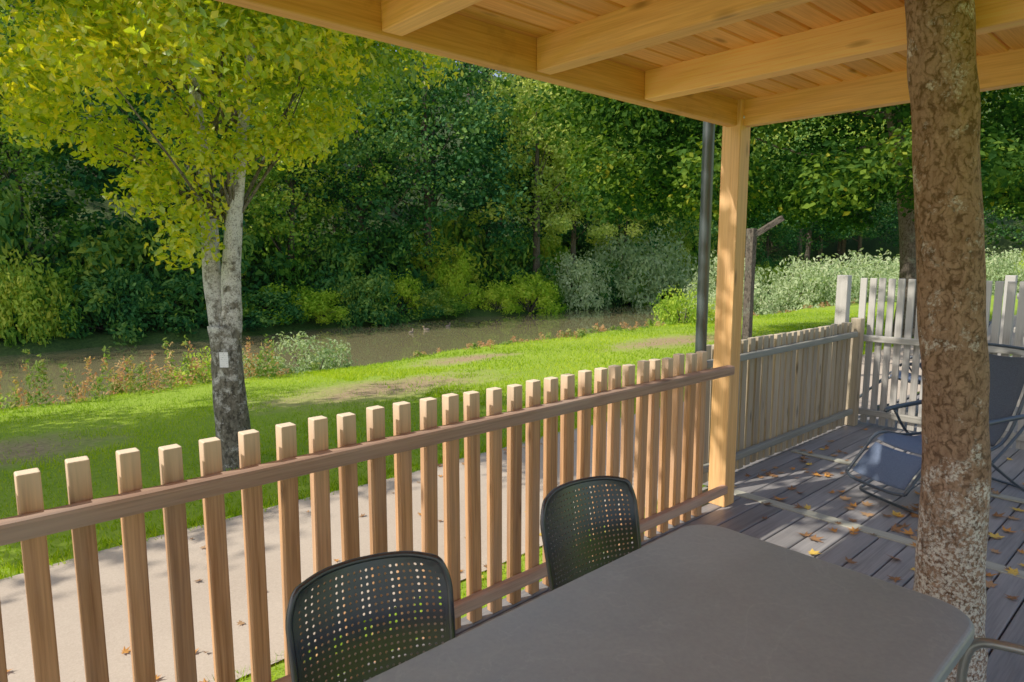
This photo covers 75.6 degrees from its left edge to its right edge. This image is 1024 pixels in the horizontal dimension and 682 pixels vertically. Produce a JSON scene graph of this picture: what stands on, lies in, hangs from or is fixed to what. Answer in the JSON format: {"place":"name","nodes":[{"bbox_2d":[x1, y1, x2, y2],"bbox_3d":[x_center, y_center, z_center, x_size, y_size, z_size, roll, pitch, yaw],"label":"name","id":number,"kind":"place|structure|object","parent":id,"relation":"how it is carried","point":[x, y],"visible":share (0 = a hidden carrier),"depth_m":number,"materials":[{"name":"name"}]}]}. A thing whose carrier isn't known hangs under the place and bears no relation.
{"place":"outdoors","nodes":[
{"label":"outdoors","id":0,"kind":"place"},
{"bbox_2d":[0,294,788,410],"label":"river","id":1,"kind":"structure","parent":0,"point":[373,344],"depth_m":21.65,"materials":[{"name":"liquid"}]},
{"bbox_2d":[0,315,1016,681],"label":"path","id":2,"kind":"structure","parent":0,"point":[66,617],"depth_m":4.24,"materials":[{"name":"beige concrete"}]},
{"bbox_2d":[0,0,1023,681],"bbox_3d":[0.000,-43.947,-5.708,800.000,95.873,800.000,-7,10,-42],"label":"ground","id":3,"kind":"structure","parent":0,"point":[24,448],"depth_m":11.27,"materials":[{"name":"green plant"}]},
{"bbox_2d":[0,179,75,338],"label":"shrub","id":4,"kind":"object","parent":3,"relation":"on","point":[8,226],"visible":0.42,"depth_m":20.75,"materials":[{"name":"green plant"}]},
{"bbox_2d":[0,248,80,348],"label":"shrub","id":5,"kind":"object","parent":3,"relation":"on","point":[37,325],"visible":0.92,"depth_m":19.37,"materials":[{"name":"green plant"}]},
{"bbox_2d":[0,34,83,267],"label":"broadleaf tree","id":6,"kind":"object","parent":3,"relation":"on","point":[64,154],"visible":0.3,"depth_m":21.82,"materials":[{"name":"green plant"}]},
{"bbox_2d":[2,254,102,339],"bbox_3d":[-15.017,-1.272,20.885,3.805,2.940,3.541,-4,8,-28],"label":"shrub","id":7,"kind":"object","parent":3,"relation":"on","point":[58,281],"visible":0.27,"depth_m":20.60,"materials":[{"name":"green plant"}]},
{"bbox_2d":[0,0,106,194],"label":"broadleaf tree","id":8,"kind":"object","parent":3,"relation":"on","point":[8,24],"visible":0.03,"depth_m":27.88,"materials":[{"name":"green plant"}]},
{"bbox_2d":[0,0,130,265],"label":"broadleaf tree","id":9,"kind":"object","parent":3,"relation":"on","point":[20,185],"visible":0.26,"depth_m":22.01,"materials":[{"name":"green plant"}]},
{"bbox_2d":[51,269,177,345],"bbox_3d":[-13.300,-1.150,22.029,3.855,2.492,4.188,-3,8,-22],"label":"shrub","id":10,"kind":"object","parent":3,"relation":"on","point":[88,288],"visible":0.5,"depth_m":20.95,"materials":[{"name":"green plant"}]},
{"bbox_2d":[34,215,195,331],"bbox_3d":[-14.240,-2.205,23.329,5.324,4.456,5.785,0,7,0],"label":"shrub","id":11,"kind":"object","parent":3,"relation":"on","point":[123,251],"visible":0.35,"depth_m":22.17,"materials":[{"name":"green plant"}]},
{"bbox_2d":[58,211,178,282],"bbox_3d":[-14.623,-2.713,24.797,5.363,4.504,4.936,7,10,41],"label":"shrub","id":12,"kind":"object","parent":3,"relation":"on","point":[147,220],"visible":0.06,"depth_m":24.07,"materials":[{"name":"green plant"}]},
{"bbox_2d":[83,261,176,338],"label":"shrub","id":13,"kind":"object","parent":3,"relation":"on","point":[119,282],"visible":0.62,"depth_m":21.45,"materials":[{"name":"green plant"}]},
{"bbox_2d":[51,43,219,221],"bbox_3d":[-17.232,-9.753,29.554,7.400,11.970,9.097,5,9,32],"label":"broadleaf tree","id":14,"kind":"object","parent":3,"relation":"on","point":[89,165],"visible":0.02,"depth_m":28.48,"materials":[{"name":"green plant"}]},
{"bbox_2d":[0,0,321,274],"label":"broadleaf tree","id":15,"kind":"object","parent":3,"relation":"on","point":[100,177],"visible":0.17,"depth_m":22.24,"materials":[{"name":"green plant"}]},
{"bbox_2d":[118,269,208,335],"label":"shrub","id":16,"kind":"object","parent":3,"relation":"on","point":[178,290],"visible":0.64,"depth_m":22.39,"materials":[{"name":"green plant"}]},
{"bbox_2d":[171,346,211,386],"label":"shrub","id":17,"kind":"object","parent":3,"relation":"on","point":[208,373],"visible":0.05,"depth_m":13.81,"materials":[{"name":"green plant"}]},
{"bbox_2d":[38,22,379,213],"bbox_3d":[-13.478,-12.160,31.869,14.690,17.561,14.049,2,8,12],"label":"broadleaf tree","id":18,"kind":"object","parent":3,"relation":"on","point":[255,155],"visible":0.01,"depth_m":31.91,"materials":[{"name":"green plant"}]},
{"bbox_2d":[178,293,263,323],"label":"shrub","id":19,"kind":"object","parent":3,"relation":"on","point":[244,312],"visible":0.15,"depth_m":23.93,"materials":[{"name":"green plant"}]},
{"bbox_2d":[138,203,304,321],"bbox_3d":[-11.734,-2.820,26.117,7.376,5.085,6.789,4,8,28],"label":"shrub","id":20,"kind":"object","parent":3,"relation":"on","point":[254,274],"visible":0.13,"depth_m":25.74,"materials":[{"name":"green plant"}]},
{"bbox_2d":[0,0,463,470],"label":"lawn tree","id":21,"kind":"object","parent":3,"relation":"on","point":[118,42],"visible":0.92,"depth_m":5.87,"materials":[{"name":"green plant"}]},
{"bbox_2d":[210,351,286,378],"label":"shrub","id":22,"kind":"object","parent":3,"relation":"on","point":[263,365],"visible":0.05,"depth_m":14.35,"materials":[{"name":"green plant"}]},
{"bbox_2d":[241,288,311,331],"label":"shrub","id":23,"kind":"object","parent":3,"relation":"on","point":[258,318],"visible":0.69,"depth_m":24.44,"materials":[{"name":"green plant"}]},
{"bbox_2d":[189,69,395,280],"bbox_3d":[-8.834,-6.917,27.288,6.838,11.872,7.588,4,8,28],"label":"broadleaf tree","id":24,"kind":"object","parent":3,"relation":"on","point":[289,223],"visible":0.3,"depth_m":26.69,"materials":[{"name":"green plant"}]},
{"bbox_2d":[258,281,332,325],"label":"shrub","id":25,"kind":"object","parent":3,"relation":"on","point":[307,304],"visible":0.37,"depth_m":25.56,"materials":[{"name":"green plant"}]},
{"bbox_2d":[242,202,350,297],"bbox_3d":[-9.813,-3.597,29.177,5.325,5.348,5.722,-4,9,-31],"label":"shrub","id":26,"kind":"object","parent":3,"relation":"on","point":[270,250],"visible":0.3,"depth_m":28.11,"materials":[{"name":"green plant"}]},
{"bbox_2d":[267,331,357,374],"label":"shrub","id":27,"kind":"object","parent":3,"relation":"on","point":[323,359],"visible":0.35,"depth_m":14.80,"materials":[{"name":"green plant"}]},
{"bbox_2d":[290,287,349,323],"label":"shrub","id":28,"kind":"object","parent":3,"relation":"on","point":[328,316],"visible":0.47,"depth_m":26.27,"materials":[{"name":"green plant"}]},
{"bbox_2d":[293,229,391,312],"bbox_3d":[-7.384,-2.788,29.156,4.861,4.268,5.281,-5,9,-32],"label":"shrub","id":29,"kind":"object","parent":3,"relation":"on","point":[346,263],"visible":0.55,"depth_m":28.02,"materials":[{"name":"green plant"}]},
{"bbox_2d":[280,75,405,238],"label":"broadleaf tree","id":30,"kind":"object","parent":3,"relation":"on","point":[334,230],"visible":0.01,"depth_m":38.14,"materials":[{"name":"green plant"}]},
{"bbox_2d":[329,278,368,323],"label":"shrub","id":31,"kind":"object","parent":3,"relation":"on","point":[349,305],"visible":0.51,"depth_m":26.98,"materials":[{"name":"green plant"}]},
{"bbox_2d":[242,44,474,273],"bbox_3d":[-6.734,-7.652,30.193,10.440,12.480,9.984,7,10,43],"label":"broadleaf tree","id":32,"kind":"object","parent":3,"relation":"on","point":[367,141],"visible":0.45,"depth_m":28.92,"materials":[{"name":"green plant"}]},
{"bbox_2d":[334,270,410,327],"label":"shrub","id":33,"kind":"object","parent":3,"relation":"on","point":[374,288],"visible":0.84,"depth_m":27.13,"materials":[{"name":"green plant"}]},
{"bbox_2d":[326,218,439,308],"bbox_3d":[-6.529,-3.459,31.515,5.937,4.867,6.451,-3,8,-21],"label":"shrub","id":34,"kind":"object","parent":3,"relation":"on","point":[388,248],"visible":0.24,"depth_m":30.36,"materials":[{"name":"green plant"}]},
{"bbox_2d":[374,266,429,316],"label":"shrub","id":35,"kind":"object","parent":3,"relation":"on","point":[406,292],"visible":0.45,"depth_m":29.11,"materials":[{"name":"green plant"}]},
{"bbox_2d":[285,42,541,270],"bbox_3d":[-4.254,-9.921,31.302,11.320,17.037,12.518,0,7,1],"label":"broadleaf tree","id":36,"kind":"object","parent":3,"relation":"on","point":[480,135],"visible":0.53,"depth_m":29.80,"materials":[{"name":"green plant"}]},
{"bbox_2d":[400,288,453,320],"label":"shrub","id":37,"kind":"object","parent":3,"relation":"on","point":[435,310],"visible":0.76,"depth_m":29.26,"materials":[{"name":"green plant"}]},
{"bbox_2d":[0,299,856,411],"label":"riverbank weeds","id":38,"kind":"object","parent":3,"relation":"on","point":[117,388],"visible":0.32,"depth_m":12.30,"materials":[{"name":"green plant"}]},
{"bbox_2d":[405,60,467,215],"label":"conifer tree","id":39,"kind":"object","parent":3,"relation":"on","point":[431,162],"visible":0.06,"depth_m":41.10,"materials":[{"name":"green plant"}]},
{"bbox_2d":[421,284,471,317],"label":"shrub","id":40,"kind":"object","parent":3,"relation":"on","point":[459,306],"visible":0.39,"depth_m":30.16,"materials":[{"name":"green plant"}]},
{"bbox_2d":[395,228,499,298],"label":"shrub","id":41,"kind":"object","parent":3,"relation":"on","point":[474,279],"visible":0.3,"depth_m":32.31,"materials":[{"name":"green plant"}]},
{"bbox_2d":[406,205,489,289],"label":"shrub","id":42,"kind":"object","parent":3,"relation":"on","point":[456,234],"visible":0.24,"depth_m":34.98,"materials":[{"name":"green plant"}]},
{"bbox_2d":[434,252,479,310],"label":"shrub","id":43,"kind":"object","parent":3,"relation":"on","point":[456,285],"visible":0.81,"depth_m":31.23,"materials":[{"name":"green plant"}]},
{"bbox_2d":[472,278,523,314],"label":"shrub","id":44,"kind":"object","parent":3,"relation":"on","point":[491,297],"visible":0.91,"depth_m":31.62,"materials":[{"name":"green plant"}]},
{"bbox_2d":[432,76,570,243],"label":"broadleaf tree","id":45,"kind":"object","parent":3,"relation":"on","point":[511,207],"visible":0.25,"depth_m":35.89,"materials":[{"name":"green plant"}]},
{"bbox_2d":[478,225,559,298],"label":"shrub","id":46,"kind":"object","parent":3,"relation":"on","point":[502,258],"visible":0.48,"depth_m":35.05,"materials":[{"name":"green plant"}]},
{"bbox_2d":[446,67,602,283],"bbox_3d":[1.272,-8.971,34.691,7.170,14.172,8.952,4,8,29],"label":"broadleaf tree","id":47,"kind":"object","parent":3,"relation":"on","point":[563,223],"visible":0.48,"depth_m":33.55,"materials":[{"name":"green plant"}]},
{"bbox_2d":[492,269,568,314],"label":"shrub","id":48,"kind":"object","parent":3,"relation":"on","point":[541,299],"visible":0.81,"depth_m":32.44,"materials":[{"name":"green plant"}]},
{"bbox_2d":[433,65,632,241],"bbox_3d":[1.564,-11.629,39.806,12.762,17.368,11.539,-2,8,-12],"label":"broadleaf tree","id":49,"kind":"object","parent":3,"relation":"on","point":[569,232],"visible":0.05,"depth_m":36.65,"materials":[{"name":"green plant"}]},
{"bbox_2d":[514,218,577,271],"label":"shrub","id":50,"kind":"object","parent":3,"relation":"on","point":[549,251],"visible":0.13,"depth_m":37.52,"materials":[{"name":"green plant"}]},
{"bbox_2d":[542,227,594,268],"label":"shrub","id":51,"kind":"object","parent":3,"relation":"on","point":[566,237],"visible":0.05,"depth_m":40.47,"materials":[{"name":"green plant"}]},
{"bbox_2d":[540,250,611,310],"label":"shrub","id":52,"kind":"object","parent":3,"relation":"on","point":[580,286],"visible":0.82,"depth_m":35.17,"materials":[{"name":"green plant"}]},
{"bbox_2d":[522,91,642,266],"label":"broadleaf tree","id":53,"kind":"object","parent":3,"relation":"on","point":[597,234],"visible":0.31,"depth_m":35.80,"materials":[{"name":"green plant"}]},
{"bbox_2d":[566,259,616,305],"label":"shrub","id":54,"kind":"object","parent":3,"relation":"on","point":[602,292],"visible":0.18,"depth_m":36.63,"materials":[{"name":"green plant"}]},
{"bbox_2d":[597,257,627,305],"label":"shrub","id":55,"kind":"object","parent":3,"relation":"on","point":[617,301],"visible":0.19,"depth_m":37.37,"materials":[{"name":"green plant"}]},
{"bbox_2d":[216,0,1023,506],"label":"terrace roof","id":56,"kind":"structure","parent":3,"relation":"on","point":[736,68],"depth_m":2.81,"materials":[{"name":"brown wood"}]},
{"bbox_2d":[576,232,669,307],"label":"shrub","id":57,"kind":"object","parent":3,"relation":"on","point":[625,283],"visible":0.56,"depth_m":37.43,"materials":[{"name":"green plant"}]},
{"bbox_2d":[532,96,718,258],"bbox_3d":[6.585,-10.983,41.244,13.305,16.630,13.912,6,9,38],"label":"broadleaf tree","id":58,"kind":"object","parent":3,"relation":"on","point":[678,229],"visible":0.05,"depth_m":39.89,"materials":[{"name":"green plant"}]},
{"bbox_2d":[588,138,672,255],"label":"tree","id":59,"kind":"object","parent":3,"relation":"on","point":[625,232],"visible":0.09,"depth_m":40.44,"materials":[{"name":"green plant"}]},
{"bbox_2d":[580,134,694,241],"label":"broadleaf tree","id":60,"kind":"object","parent":3,"relation":"on","point":[650,225],"visible":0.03,"depth_m":44.64,"materials":[{"name":"green plant"}]},
{"bbox_2d":[622,263,658,304],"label":"shrub","id":61,"kind":"object","parent":3,"relation":"on","point":[639,281],"visible":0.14,"depth_m":38.81,"materials":[{"name":"green plant"}]},
{"bbox_2d":[619,226,697,304],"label":"shrub","id":62,"kind":"object","parent":3,"relation":"on","point":[674,275],"visible":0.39,"depth_m":39.60,"materials":[{"name":"green plant"}]},
{"bbox_2d":[642,222,698,269],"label":"shrub","id":63,"kind":"object","parent":3,"relation":"on","point":[693,253],"visible":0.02,"depth_m":46.17,"materials":[{"name":"green plant"}]},
{"bbox_2d":[636,173,718,261],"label":"tree","id":64,"kind":"object","parent":3,"relation":"on","point":[680,234],"visible":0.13,"depth_m":44.11,"materials":[{"name":"green plant"}]},
{"bbox_2d":[650,282,711,325],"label":"shrub","id":65,"kind":"object","parent":3,"relation":"on","point":[673,311],"visible":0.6,"depth_m":24.09,"materials":[{"name":"green plant"}]},
{"bbox_2d":[662,220,718,265],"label":"shrub","id":66,"kind":"object","parent":3,"relation":"on","point":[713,244],"visible":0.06,"depth_m":47.12,"materials":[{"name":"green plant"}]},
{"bbox_2d":[641,128,788,247],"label":"broadleaf tree","id":67,"kind":"object","parent":3,"relation":"on","point":[747,201],"visible":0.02,"depth_m":48.46,"materials":[{"name":"green plant"}]},
{"bbox_2d":[681,250,772,312],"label":"shrub","id":68,"kind":"object","parent":3,"relation":"on","point":[711,283],"visible":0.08,"depth_m":34.75,"materials":[{"name":"green plant"}]},
{"bbox_2d":[709,274,782,315],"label":"shrub","id":69,"kind":"object","parent":3,"relation":"on","point":[758,310],"visible":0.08,"depth_m":31.66,"materials":[{"name":"green plant"}]},
{"bbox_2d":[689,121,811,249],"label":"broadleaf tree","id":70,"kind":"object","parent":3,"relation":"on","point":[772,219],"visible":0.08,"depth_m":51.63,"materials":[{"name":"green plant"}]},
{"bbox_2d":[488,75,1023,337],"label":"maple tree","id":71,"kind":"object","parent":3,"relation":"on","point":[851,172],"visible":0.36,"depth_m":13.41,"materials":[{"name":"green plant"}]},
{"bbox_2d":[744,240,772,278],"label":"shrub","id":72,"kind":"object","parent":3,"relation":"on","point":[761,252],"visible":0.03,"depth_m":51.88,"materials":[{"name":"green plant"}]},
{"bbox_2d":[742,216,783,339],"bbox_3d":[3.932,-0.606,10.425,0.568,2.696,0.162,-1,7,-4],"label":"timber post","id":73,"kind":"object","parent":3,"relation":"on","point":[752,235],"visible":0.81,"depth_m":10.31,"materials":[{"name":"grey wood"}]},
{"bbox_2d":[759,256,790,282],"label":"shrub","id":74,"kind":"object","parent":3,"relation":"on","point":[775,264],"visible":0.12,"depth_m":52.36,"materials":[{"name":"green plant"}]},
{"bbox_2d":[745,155,828,259],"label":"broadleaf tree","id":75,"kind":"object","parent":3,"relation":"on","point":[766,243],"visible":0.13,"depth_m":54.62,"materials":[{"name":"green plant"}]},
{"bbox_2d":[756,253,857,312],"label":"shrub","id":76,"kind":"object","parent":3,"relation":"on","point":[795,290],"visible":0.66,"depth_m":32.30,"materials":[{"name":"green plant"}]},
{"bbox_2d":[758,117,881,269],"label":"broadleaf tree","id":77,"kind":"object","parent":3,"relation":"on","point":[819,231],"visible":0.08,"depth_m":58.29,"materials":[{"name":"green plant"}]},
{"bbox_2d":[774,114,873,267],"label":"broadleaf tree","id":78,"kind":"object","parent":3,"relation":"on","point":[808,246],"visible":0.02,"depth_m":62.42,"materials":[{"name":"green plant"}]},
{"bbox_2d":[786,253,885,303],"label":"shrub","id":79,"kind":"object","parent":3,"relation":"on","point":[855,292],"visible":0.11,"depth_m":34.11,"materials":[{"name":"green plant"}]},
{"bbox_2d":[797,143,879,266],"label":"broadleaf tree","id":80,"kind":"object","parent":3,"relation":"on","point":[821,239],"visible":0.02,"depth_m":63.99,"materials":[{"name":"green plant"}]},
{"bbox_2d":[803,120,898,264],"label":"broadleaf tree","id":81,"kind":"object","parent":3,"relation":"on","point":[885,209],"visible":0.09,"depth_m":63.14,"materials":[{"name":"green plant"}]},
{"bbox_2d":[805,200,898,261],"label":"broadleaf tree","id":82,"kind":"object","parent":3,"relation":"on","point":[838,249],"depth_m":68.91,"materials":[{"name":"green plant"}]},
{"bbox_2d":[823,248,899,294],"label":"shrub","id":83,"kind":"object","parent":3,"relation":"on","point":[881,270],"visible":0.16,"depth_m":36.70,"materials":[{"name":"green plant"}]},
{"bbox_2d":[836,113,897,253],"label":"broadleaf tree","id":84,"kind":"object","parent":3,"relation":"on","point":[843,247],"visible":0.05,"depth_m":69.67,"materials":[{"name":"green plant"}]},
{"bbox_2d":[866,269,898,301],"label":"shrub","id":85,"kind":"object","parent":3,"relation":"on","point":[887,282],"visible":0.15,"depth_m":34.32,"materials":[{"name":"green plant"}]},
{"bbox_2d":[904,0,991,681],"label":"deck tree","id":86,"kind":"object","parent":3,"relation":"on","point":[956,468],"visible":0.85,"depth_m":2.32,"materials":[{"name":"brown wood"}]},
{"bbox_2d":[891,116,1023,247],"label":"broadleaf tree","id":87,"kind":"object","parent":3,"relation":"on","point":[997,226],"visible":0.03,"depth_m":59.66,"materials":[{"name":"green plant"}]},
{"bbox_2d":[981,86,1023,248],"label":"maple tree","id":88,"kind":"object","parent":3,"relation":"on","point":[992,226],"visible":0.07,"depth_m":21.94,"materials":[{"name":"green plant"}]},
{"bbox_2d":[985,246,1023,295],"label":"shrub","id":89,"kind":"object","parent":3,"relation":"on","point":[994,268],"visible":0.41,"depth_m":37.78,"materials":[{"name":"green plant"}]},
{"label":"deck base","id":90,"kind":"structure","parent":3,"relation":"on","visible":0},
{"bbox_2d":[338,495,1023,681],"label":"deck","id":91,"kind":"structure","parent":90,"relation":"on","point":[866,552],"depth_m":3.54,"materials":[{"name":"grey wood"}]},
{"bbox_2d":[0,351,734,681],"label":"wooden railing","id":92,"kind":"object","parent":91,"relation":"on","point":[32,525],"visible":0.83,"depth_m":2.45,"materials":[{"name":"brown wood"}]},
{"bbox_2d":[285,550,455,681],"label":"garden chair","id":93,"kind":"object","parent":91,"relation":"on","point":[302,592],"visible":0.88,"depth_m":1.62,"materials":[{"name":"plastic"}]},
{"bbox_2d":[540,475,641,591],"bbox_3d":[0.374,0.916,2.029,0.528,0.856,0.573,-5,9,-34],"label":"garden chair","id":94,"kind":"object","parent":91,"relation":"on","point":[560,531],"visible":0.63,"depth_m":2.19,"materials":[{"name":"plastic"}]},
{"bbox_2d":[365,525,974,681],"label":"garden table","id":95,"kind":"object","parent":91,"relation":"on","point":[701,603],"visible":1,"depth_m":1.53,"materials":[{"name":"plastic"}]},
{"bbox_2d":[956,637,1023,681],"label":"garden chair","id":96,"kind":"object","parent":91,"relation":"on","point":[973,647],"visible":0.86,"depth_m":1.63,"materials":[{"name":"metal"}]},
{"bbox_2d":[703,394,1023,570],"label":"deck","id":97,"kind":"structure","parent":90,"relation":"on","point":[817,496],"depth_m":4.60,"materials":[{"name":"grey wood"}]},
{"bbox_2d":[703,317,864,482],"bbox_3d":[2.264,0.403,5.353,2.675,1.020,0.097,-7,10,-42],"label":"weathered railing","id":98,"kind":"object","parent":97,"relation":"on","point":[798,387],"visible":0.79,"depth_m":5.39,"materials":[{"name":"grey wood"}]},
{"bbox_2d":[791,449,1023,503],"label":"deck strip","id":99,"kind":"object","parent":97,"relation":"on","point":[1009,498],"visible":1,"depth_m":5.12,"materials":[{"name":"grey wood"}]},
{"bbox_2d":[834,275,1023,449],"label":"picket fence","id":100,"kind":"object","parent":97,"relation":"on","point":[842,309],"visible":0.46,"depth_m":6.02,"materials":[{"name":"white wood"}]},
{"bbox_2d":[845,343,1023,514],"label":"reclining chair","id":101,"kind":"object","parent":97,"relation":"on","point":[885,465],"visible":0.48,"depth_m":4.31,"materials":[{"name":"grey"}]},
{"bbox_2d":[998,275,1023,406],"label":"picket fence","id":102,"kind":"object","parent":97,"relation":"on","point":[1011,278],"visible":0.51,"depth_m":6.91,"materials":[{"name":"grey wood"}]},
{"bbox_2d":[734,490,1023,578],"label":"deck strip","id":103,"kind":"object","parent":90,"relation":"on","point":[999,568],"visible":0.45,"depth_m":3.96,"materials":[{"name":"grey wood"}]},
{"bbox_2d":[860,319,991,411],"bbox_3d":[4.137,0.259,6.508,1.248,1.000,0.596,6,9,37],"label":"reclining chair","id":104,"kind":"object","parent":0,"point":[920,366],"visible":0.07,"depth_m":6.64,"materials":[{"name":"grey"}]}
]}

